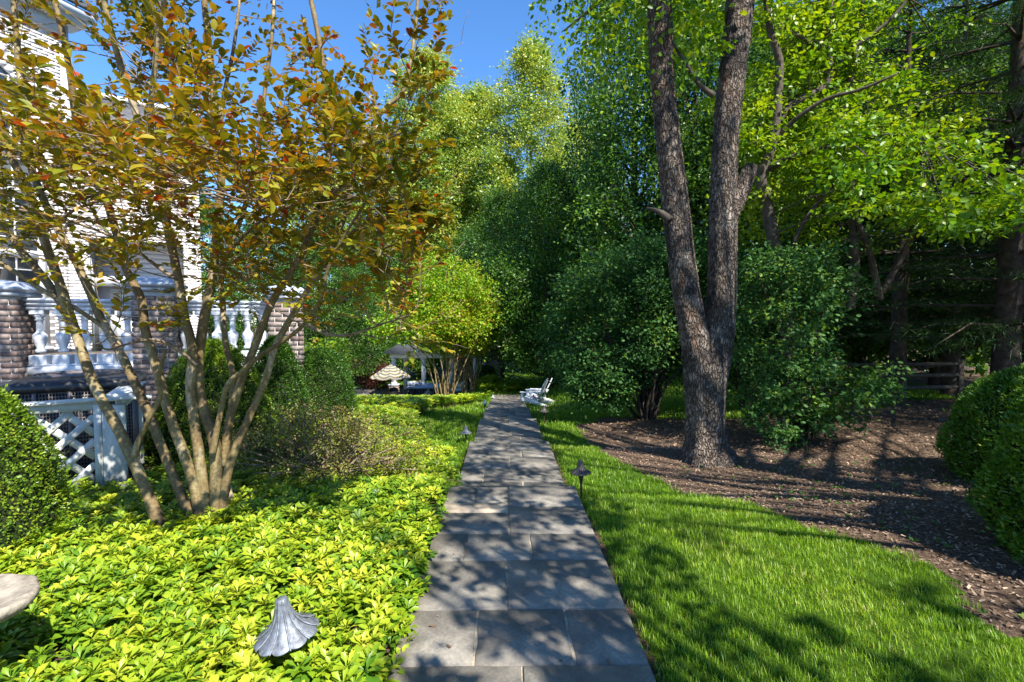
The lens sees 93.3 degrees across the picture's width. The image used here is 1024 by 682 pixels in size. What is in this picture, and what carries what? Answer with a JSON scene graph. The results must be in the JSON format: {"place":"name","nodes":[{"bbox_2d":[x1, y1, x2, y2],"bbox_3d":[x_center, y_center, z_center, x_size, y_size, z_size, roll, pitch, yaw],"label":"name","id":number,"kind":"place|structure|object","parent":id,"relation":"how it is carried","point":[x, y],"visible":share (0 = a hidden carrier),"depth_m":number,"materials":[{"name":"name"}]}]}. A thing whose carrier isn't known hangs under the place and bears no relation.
{"place":"outdoors","nodes":[
{"label":"outdoors","id":0,"kind":"place"},
{"bbox_2d":[355,387,406,394],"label":"patio","id":1,"kind":"structure","parent":0,"point":[360,391],"depth_m":34.05,"materials":[{"name":"stone"}]},
{"bbox_2d":[370,363,410,385],"bbox_3d":[-7.132,2.541,28.459,2.199,2.520,2.199,0,3,10],"label":"patio umbrella","id":2,"kind":"object","parent":1,"relation":"on","point":[390,372],"visible":0.84,"depth_m":27.89,"materials":[{"name":"fabric"}]},
{"bbox_2d":[380,391,401,394],"bbox_3d":[-7.132,3.433,28.499,1.280,0.745,1.280,0,3,-1],"label":"patio table","id":3,"kind":"object","parent":1,"relation":"on","point":[392,393],"visible":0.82,"depth_m":28.27,"materials":[{"name":"grey metal"}]},
{"bbox_2d":[388,387,397,391],"bbox_3d":[-7.247,3.306,29.548,0.600,0.903,0.589,0,3,-6],"label":"wicker chair","id":4,"kind":"object","parent":1,"relation":"on","point":[393,389],"visible":0.18,"depth_m":29.77,"materials":[{"name":"black wicker"}]},
{"bbox_2d":[406,383,443,394],"bbox_3d":[-5.291,3.221,29.900,2.100,1.035,2.100,0,3,-1],"label":"outdoor sofa","id":5,"kind":"object","parent":1,"relation":"on","point":[422,389],"visible":0.33,"depth_m":28.87,"materials":[{"name":"fabric"}]},
{"bbox_2d":[408,381,421,385],"bbox_3d":[-5.900,2.581,29.477,0.870,0.300,0.303,0,3,-1],"label":"rolled cushion","id":6,"kind":"object","parent":5,"relation":"on","point":[414,383],"visible":1,"depth_m":29.35,"materials":[{"name":"beige fabric"}]},
{"bbox_2d":[455,358,472,389],"bbox_3d":[-3.338,2.385,34.058,1.940,2.325,0.870,0,3,-1],"label":"stone fireplace","id":7,"kind":"object","parent":1,"relation":"on","point":[470,360],"visible":0.17,"depth_m":33.65,"materials":[{"name":"black stone"}]},
{"bbox_2d":[7,325,1023,681],"bbox_3d":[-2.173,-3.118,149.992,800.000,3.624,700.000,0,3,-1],"label":"ground","id":8,"kind":"structure","parent":0,"point":[827,457],"depth_m":5.44,"materials":[{"name":"soil"}]},
{"bbox_2d":[0,574,39,622],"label":"stone bird bath","id":9,"kind":"object","parent":8,"relation":"on","point":[19,593],"visible":1,"depth_m":2.06,"materials":[{"name":"beige stone"}]},
{"bbox_2d":[0,280,42,384],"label":"brick pillar","id":10,"kind":"structure","parent":8,"relation":"on","point":[17,332],"depth_m":6.46,"materials":[{"name":"brown brick"}]},
{"bbox_2d":[0,384,76,554],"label":"box shrub","id":11,"kind":"object","parent":8,"relation":"on","point":[32,490],"visible":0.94,"depth_m":3.38,"materials":[{"name":"green plant"}]},
{"bbox_2d":[0,369,146,479],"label":"air conditioner","id":12,"kind":"object","parent":8,"relation":"on","point":[61,385],"visible":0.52,"depth_m":5.03,"materials":[{"name":"grey metal"}]},
{"bbox_2d":[12,381,152,491],"bbox_3d":[-4.790,0.988,4.634,2.300,0.958,1.195,-2,3,-31],"label":"lattice screen","id":13,"kind":"object","parent":8,"relation":"on","point":[110,463],"visible":0.44,"depth_m":4.54,"materials":[{"name":"white paint"}]},
{"bbox_2d":[31,350,186,374],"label":"terrace","id":14,"kind":"structure","parent":8,"relation":"on","point":[91,352],"depth_m":11.07,"materials":[{"name":"stone"}]},
{"bbox_2d":[22,298,133,373],"bbox_3d":[-6.121,-0.078,6.935,1.251,1.046,0.260,-1,3,-22],"label":"balustrade","id":15,"kind":"object","parent":14,"relation":"on","point":[39,309],"visible":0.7,"depth_m":6.80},
{"bbox_2d":[0,0,208,352],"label":"brick house","id":16,"kind":"structure","parent":14,"relation":"on","point":[72,283],"depth_m":11.28,"materials":[{"name":"white paint"}]},
{"bbox_2d":[0,60,53,350],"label":"arched window","id":17,"kind":"structure","parent":16,"relation":"in","point":[5,69],"depth_m":10.46,"materials":[{"name":"white paint"}]},
{"bbox_2d":[110,289,132,347],"bbox_3d":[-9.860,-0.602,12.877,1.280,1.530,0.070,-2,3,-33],"label":"door","id":18,"kind":"structure","parent":16,"relation":"in","point":[118,332],"depth_m":12.59,"materials":[{"name":"white paint"}]},
{"bbox_2d":[175,300,267,368],"bbox_3d":[-4.512,-0.108,7.610,1.239,1.046,0.260,-1,3,-24],"label":"balustrade","id":19,"kind":"object","parent":14,"relation":"on","point":[233,333],"visible":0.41,"depth_m":7.60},
{"bbox_2d":[122,277,187,435],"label":"brick pillar","id":20,"kind":"structure","parent":8,"relation":"on","point":[141,361],"depth_m":7.03,"materials":[{"name":"brick"}]},
{"bbox_2d":[140,337,278,469],"bbox_3d":[-3.751,0.717,6.107,1.655,1.546,1.488,0,3,-1],"label":"box shrub","id":21,"kind":"object","parent":8,"relation":"on","point":[216,374],"visible":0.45,"depth_m":5.74,"materials":[{"name":"green plant"}]},
{"bbox_2d":[199,185,267,346],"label":"maple tree","id":22,"kind":"object","parent":8,"relation":"on","point":[206,229],"visible":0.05,"depth_m":35.31,"materials":[{"name":"green plant"}]},
{"bbox_2d":[0,0,468,529],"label":"crape myrtle","id":23,"kind":"object","parent":8,"relation":"on","point":[269,182],"visible":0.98,"depth_m":3.10,"materials":[{"name":"orange plant"}]},
{"bbox_2d":[0,374,525,681],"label":"ground cover","id":24,"kind":"object","parent":8,"relation":"on","point":[353,558],"visible":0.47,"depth_m":2.86,"materials":[{"name":"green plant"}]},
{"bbox_2d":[202,216,329,350],"bbox_3d":[-17.560,-2.395,32.773,9.015,13.026,8.684,0,3,7],"label":"maple tree","id":25,"kind":"object","parent":8,"relation":"on","point":[241,327],"visible":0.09,"depth_m":31.87,"materials":[{"name":"green plant"}]},
{"bbox_2d":[251,335,314,443],"bbox_3d":[-3.464,0.704,7.077,1.094,1.617,1.208,0,3,-1],"label":"box shrub","id":26,"kind":"object","parent":8,"relation":"on","point":[286,385],"visible":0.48,"depth_m":6.89,"materials":[{"name":"green plant"}]},
{"bbox_2d":[262,285,303,372],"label":"brick pillar","id":27,"kind":"structure","parent":8,"relation":"on","point":[277,319],"depth_m":7.72,"materials":[{"name":"brick"}]},
{"bbox_2d":[254,595,318,656],"bbox_3d":[-1.001,1.426,2.193,0.275,0.560,0.271,-8,7,-12],"label":"path light","id":28,"kind":"object","parent":8,"relation":"on","point":[290,628],"visible":0.99,"depth_m":2.13,"materials":[{"name":"grey metal"}]},
{"bbox_2d":[262,150,364,343],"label":"poplar tree","id":29,"kind":"object","parent":8,"relation":"on","point":[296,216],"visible":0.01,"depth_m":50.08,"materials":[{"name":"green plant"}]},
{"bbox_2d":[254,217,389,376],"bbox_3d":[-11.856,-2.136,31.285,8.937,12.569,8.549,-1,3,-25],"label":"maple tree","id":30,"kind":"object","parent":8,"relation":"on","point":[336,306],"visible":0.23,"depth_m":30.43,"materials":[{"name":"green plant"}]},
{"bbox_2d":[299,346,356,422],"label":"box shrub","id":31,"kind":"object","parent":8,"relation":"on","point":[325,375],"visible":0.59,"depth_m":7.89,"materials":[{"name":"green plant"}]},
{"bbox_2d":[304,336,356,360],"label":"arching shrub","id":32,"kind":"object","parent":8,"relation":"on","point":[331,346],"visible":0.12,"depth_m":10.26,"materials":[{"name":"green plant"}]},
{"bbox_2d":[220,392,454,493],"bbox_3d":[-1.986,1.160,5.268,2.690,1.076,1.964,0,3,-1],"label":"barberry shrub","id":33,"kind":"object","parent":8,"relation":"on","point":[319,445],"visible":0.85,"depth_m":5.20,"materials":[{"name":"green plant"}]},
{"bbox_2d":[337,352,358,410],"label":"box shrub","id":34,"kind":"object","parent":8,"relation":"on","point":[345,360],"visible":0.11,"depth_m":9.05,"materials":[{"name":"green plant"}]},
{"bbox_2d":[317,220,410,380],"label":"maple tree","id":35,"kind":"object","parent":8,"relation":"on","point":[356,347],"visible":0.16,"depth_m":36.78,"materials":[{"name":"green plant"}]},
{"bbox_2d":[318,117,426,352],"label":"poplar tree","id":36,"kind":"object","parent":8,"relation":"on","point":[382,145],"visible":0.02,"depth_m":44.37,"materials":[{"name":"green plant"}]},
{"bbox_2d":[352,356,403,390],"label":"red maple shrub","id":37,"kind":"object","parent":8,"relation":"on","point":[368,383],"visible":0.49,"depth_m":35.00,"materials":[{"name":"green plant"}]},
{"bbox_2d":[363,230,451,379],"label":"maple tree","id":38,"kind":"object","parent":8,"relation":"on","point":[417,364],"visible":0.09,"depth_m":39.90,"materials":[{"name":"green plant"}]},
{"bbox_2d":[381,339,480,394],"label":"garden pavilion","id":39,"kind":"structure","parent":8,"relation":"on","point":[396,352],"depth_m":31.26,"materials":[{"name":"white paint"}]},
{"bbox_2d":[373,34,490,376],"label":"poplar tree","id":40,"kind":"object","parent":8,"relation":"on","point":[435,129],"visible":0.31,"depth_m":40.50,"materials":[{"name":"green plant"}]},
{"bbox_2d":[357,249,508,395],"bbox_3d":[-3.328,-0.571,21.750,6.225,7.230,6.131,2,3,38],"label":"lime crape myrtle","id":41,"kind":"object","parent":8,"relation":"on","point":[455,327],"visible":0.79,"depth_m":21.04,"materials":[{"name":"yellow plant"}]},
{"bbox_2d":[415,80,489,290],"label":"poplar tree","id":42,"kind":"object","parent":8,"relation":"on","point":[459,138],"visible":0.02,"depth_m":47.63,"materials":[{"name":"green plant"}]},
{"bbox_2d":[449,381,468,395],"bbox_3d":[-3.307,3.088,30.016,1.225,1.090,0.800,0,3,-11],"label":"cushioned lounger","id":43,"kind":"object","parent":8,"relation":"on","point":[457,390],"visible":0.34,"depth_m":29.86,"materials":[{"name":"wicker"}]},
{"bbox_2d":[423,228,497,367],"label":"maple tree","id":44,"kind":"object","parent":8,"relation":"on","point":[458,243],"visible":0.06,"depth_m":39.01,"materials":[{"name":"green plant"}]},
{"bbox_2d":[415,71,543,363],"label":"poplar tree","id":45,"kind":"object","parent":8,"relation":"on","point":[475,94],"visible":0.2,"depth_m":42.17,"materials":[{"name":"green plant"}]},
{"bbox_2d":[473,365,497,386],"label":"box shrub","id":46,"kind":"object","parent":8,"relation":"on","point":[486,370],"visible":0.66,"depth_m":30.29,"materials":[{"name":"green plant"}]},
{"bbox_2d":[449,176,560,378],"bbox_3d":[-0.310,-3.208,28.432,8.279,12.172,8.655,-1,3,-24],"label":"maple tree","id":47,"kind":"object","parent":8,"relation":"on","point":[496,198],"visible":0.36,"depth_m":27.57,"materials":[{"name":"green plant"}]},
{"bbox_2d":[461,17,584,317],"bbox_3d":[1.101,-11.932,41.385,13.252,28.746,12.572,2,3,40],"label":"poplar tree","id":48,"kind":"object","parent":8,"relation":"on","point":[531,62],"visible":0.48,"depth_m":39.54,"materials":[{"name":"green plant"}]},
{"bbox_2d":[477,153,599,345],"bbox_3d":[1.992,-5.515,34.898,10.799,15.876,11.289,0,3,-10],"label":"maple tree","id":49,"kind":"object","parent":8,"relation":"on","point":[522,181],"visible":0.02,"depth_m":34.15,"materials":[{"name":"green plant"}]},
{"bbox_2d":[539,113,630,345],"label":"poplar tree","id":50,"kind":"object","parent":8,"relation":"on","point":[577,131],"visible":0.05,"depth_m":49.69,"materials":[{"name":"green plant"}]},
{"bbox_2d":[202,245,990,379],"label":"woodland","id":51,"kind":"object","parent":8,"relation":"on","point":[981,371],"visible":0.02,"depth_m":21.88,"materials":[{"name":"green plant"}]},
{"bbox_2d":[525,0,741,375],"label":"maple tree","id":52,"kind":"object","parent":8,"relation":"on","point":[583,88],"visible":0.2,"depth_m":20.11,"materials":[{"name":"green plant"}]},
{"bbox_2d":[522,217,770,420],"bbox_3d":[3.001,-0.483,11.235,5.520,4.840,4.478,0,3,-1],"label":"viburnum shrub","id":53,"kind":"object","parent":8,"relation":"on","point":[645,282],"visible":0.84,"depth_m":10.43,"materials":[{"name":"green plant"}]},
{"bbox_2d":[522,0,790,467],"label":"double trunk tree","id":54,"kind":"object","parent":8,"relation":"on","point":[707,334],"visible":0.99,"depth_m":6.45,"materials":[{"name":"brown plant"}]},
{"bbox_2d":[551,0,876,343],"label":"maple tree","id":55,"kind":"object","parent":8,"relation":"on","point":[624,126],"visible":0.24,"depth_m":17.83,"materials":[{"name":"green plant"}]},
{"bbox_2d":[662,234,818,408],"bbox_3d":[5.330,-0.336,11.398,3.947,4.258,3.350,0,3,-1],"label":"viburnum shrub","id":56,"kind":"object","parent":8,"relation":"on","point":[739,374],"visible":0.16,"depth_m":11.06,"materials":[{"name":"green plant"}]},
{"bbox_2d":[660,86,842,271],"bbox_3d":[12.465,-6.504,26.419,12.229,17.200,11.699,1,3,17],"label":"maple tree","id":57,"kind":"object","parent":8,"relation":"on","point":[706,193],"depth_m":25.70,"materials":[{"name":"green plant"}]},
{"bbox_2d":[577,399,1023,629],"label":"wood chips","id":58,"kind":"object","parent":8,"relation":"on","point":[1009,622],"visible":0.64,"depth_m":5.47,"materials":[{"name":"brown wood"}]},
{"bbox_2d":[706,232,914,453],"bbox_3d":[4.579,0.011,8.064,2.980,3.474,3.091,0,3,-1],"label":"leafy shrub","id":59,"kind":"object","parent":8,"relation":"on","point":[802,423],"visible":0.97,"depth_m":7.51,"materials":[{"name":"green plant"}]},
{"bbox_2d":[648,0,992,383],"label":"maple tree","id":60,"kind":"object","parent":8,"relation":"on","point":[705,129],"visible":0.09,"depth_m":15.80,"materials":[{"name":"green plant"}]},
{"bbox_2d":[671,457,1023,618],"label":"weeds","id":61,"kind":"object","parent":8,"relation":"on","point":[911,538],"visible":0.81,"depth_m":4.85,"materials":[{"name":"green plant"}]},
{"bbox_2d":[674,0,1023,429],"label":"spring tree","id":62,"kind":"object","parent":8,"relation":"on","point":[966,215],"visible":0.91,"depth_m":8.99,"materials":[{"name":"green plant"}]},
{"bbox_2d":[755,359,964,400],"bbox_3d":[9.816,1.250,13.590,6.237,1.450,0.121,0,3,-4],"label":"split rail fence","id":63,"kind":"object","parent":8,"relation":"on","point":[959,375],"visible":0.31,"depth_m":13.70,"materials":[{"name":"brown wood"}]},
{"bbox_2d":[748,0,1006,381],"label":"maple tree","id":64,"kind":"object","parent":8,"relation":"on","point":[878,43],"visible":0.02,"depth_m":17.20,"materials":[{"name":"green plant"}]},
{"bbox_2d":[806,0,1023,390],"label":"pine tree","id":65,"kind":"object","parent":8,"relation":"on","point":[965,351],"visible":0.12,"depth_m":15.08,"materials":[{"name":"green plant"}]},
{"bbox_2d":[813,0,1023,405],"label":"pine tree","id":66,"kind":"object","parent":8,"relation":"on","point":[898,319],"visible":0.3,"depth_m":12.24,"materials":[{"name":"green plant"}]},
{"bbox_2d":[822,0,1023,374],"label":"pine tree","id":67,"kind":"object","parent":8,"relation":"on","point":[1006,324],"visible":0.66,"depth_m":9.16,"materials":[{"name":"green plant"}]},
{"bbox_2d":[830,0,1023,396],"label":"pine tree","id":68,"kind":"object","parent":8,"relation":"on","point":[946,356],"visible":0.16,"depth_m":14.10,"materials":[{"name":"green plant"}]},
{"bbox_2d":[877,1,1023,365],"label":"maple tree","id":69,"kind":"object","parent":8,"relation":"on","point":[1010,18],"visible":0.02,"depth_m":17.95,"materials":[{"name":"green plant"}]},
{"bbox_2d":[890,28,1023,341],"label":"pine tree","id":70,"kind":"object","parent":8,"relation":"on","point":[980,315],"visible":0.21,"depth_m":12.40,"materials":[{"name":"green plant"}]},
{"bbox_2d":[920,51,1023,318],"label":"maple tree","id":71,"kind":"object","parent":8,"relation":"on","point":[979,263],"visible":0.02,"depth_m":14.56,"materials":[{"name":"green plant"}]},
{"bbox_2d":[930,362,1023,482],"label":"box shrub","id":72,"kind":"object","parent":8,"relation":"on","point":[979,409],"visible":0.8,"depth_m":5.33,"materials":[{"name":"green plant"}]},
{"bbox_2d":[963,389,1023,563],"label":"box shrub","id":73,"kind":"object","parent":8,"relation":"on","point":[1001,475],"visible":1,"depth_m":3.55,"materials":[{"name":"green plant"}]},
{"bbox_2d":[387,395,655,681],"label":"path","id":74,"kind":"structure","parent":0,"point":[549,582],"depth_m":3.01,"materials":[{"name":"grey stone"}]},
{"bbox_2d":[429,408,610,674],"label":"leaf litter","id":75,"kind":"object","parent":74,"relation":"on","point":[449,646],"visible":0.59,"depth_m":2.60,"materials":[{"name":"brown plant"}]},
{"bbox_2d":[65,0,1012,324],"label":"sky","id":76,"kind":"structure","parent":0,"point":[489,25],"materials":[{"name":"blue"}]},
{"bbox_2d":[352,354,1023,681],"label":"lawn","id":77,"kind":"structure","parent":0,"point":[948,668],"depth_m":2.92,"materials":[{"name":"green plant"}]},
{"bbox_2d":[423,388,433,394],"bbox_3d":[-4.403,3.043,25.494,0.600,1.120,0.520,0,3,-1],"label":"path light","id":78,"kind":"object","parent":77,"relation":"on","point":[427,392],"visible":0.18,"depth_m":25.38,"materials":[{"name":"grey metal"}]},
{"bbox_2d":[412,291,509,393],"bbox_3d":[-2.505,0.061,25.413,5.664,6.116,5.181,0,3,-1],"label":"lime crape myrtle","id":79,"kind":"object","parent":77,"relation":"on","point":[484,347],"visible":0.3,"depth_m":24.88,"materials":[{"name":"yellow plant"}]},
{"bbox_2d":[460,425,471,442],"bbox_3d":[-0.814,1.732,8.556,0.209,0.475,0.209,0,3,-1],"label":"path light","id":80,"kind":"object","parent":77,"relation":"on","point":[465,431],"visible":0.97,"depth_m":8.53,"materials":[{"name":"grey metal"}]},
{"bbox_2d":[520,378,550,405],"bbox_3d":[0.940,1.936,18.165,1.098,1.105,0.852,1,3,19],"label":"slatted garden chair","id":81,"kind":"object","parent":77,"relation":"on","point":[528,398],"visible":0.85,"depth_m":18.01,"materials":[{"name":"white paint"}]},
{"bbox_2d":[464,146,614,388],"bbox_3d":[1.658,-3.260,24.207,8.106,12.157,8.414,0,3,-3],"label":"maple tree","id":82,"kind":"object","parent":77,"relation":"on","point":[528,356],"visible":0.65,"depth_m":22.74,"materials":[{"name":"green plant"}]},
{"bbox_2d":[529,379,553,402],"bbox_3d":[1.208,2.035,19.535,1.098,1.105,0.852,0,3,11],"label":"slatted garden chair","id":83,"kind":"object","parent":77,"relation":"on","point":[543,397],"visible":0.4,"depth_m":19.74,"materials":[{"name":"white paint"}]},
{"bbox_2d":[539,405,548,423],"bbox_3d":[0.675,1.647,10.194,0.204,0.582,0.204,0,3,-1],"label":"path light","id":84,"kind":"object","parent":77,"relation":"on","point":[544,410],"visible":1,"depth_m":10.17,"materials":[{"name":"grey metal"}]},
{"bbox_2d":[570,459,590,498],"bbox_3d":[0.703,1.484,4.914,0.214,0.563,0.214,-2,3,-1],"label":"path light","id":85,"kind":"object","parent":77,"relation":"on","point":[581,471],"visible":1,"depth_m":4.88,"materials":[{"name":"grey metal"}]},
{"bbox_2d":[541,152,644,352],"bbox_3d":[6.371,-5.888,33.122,10.732,15.507,10.339,0,3,-7],"label":"maple tree","id":86,"kind":"object","parent":77,"relation":"on","point":[595,206],"visible":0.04,"depth_m":31.72,"materials":[{"name":"green plant"}]}
]}

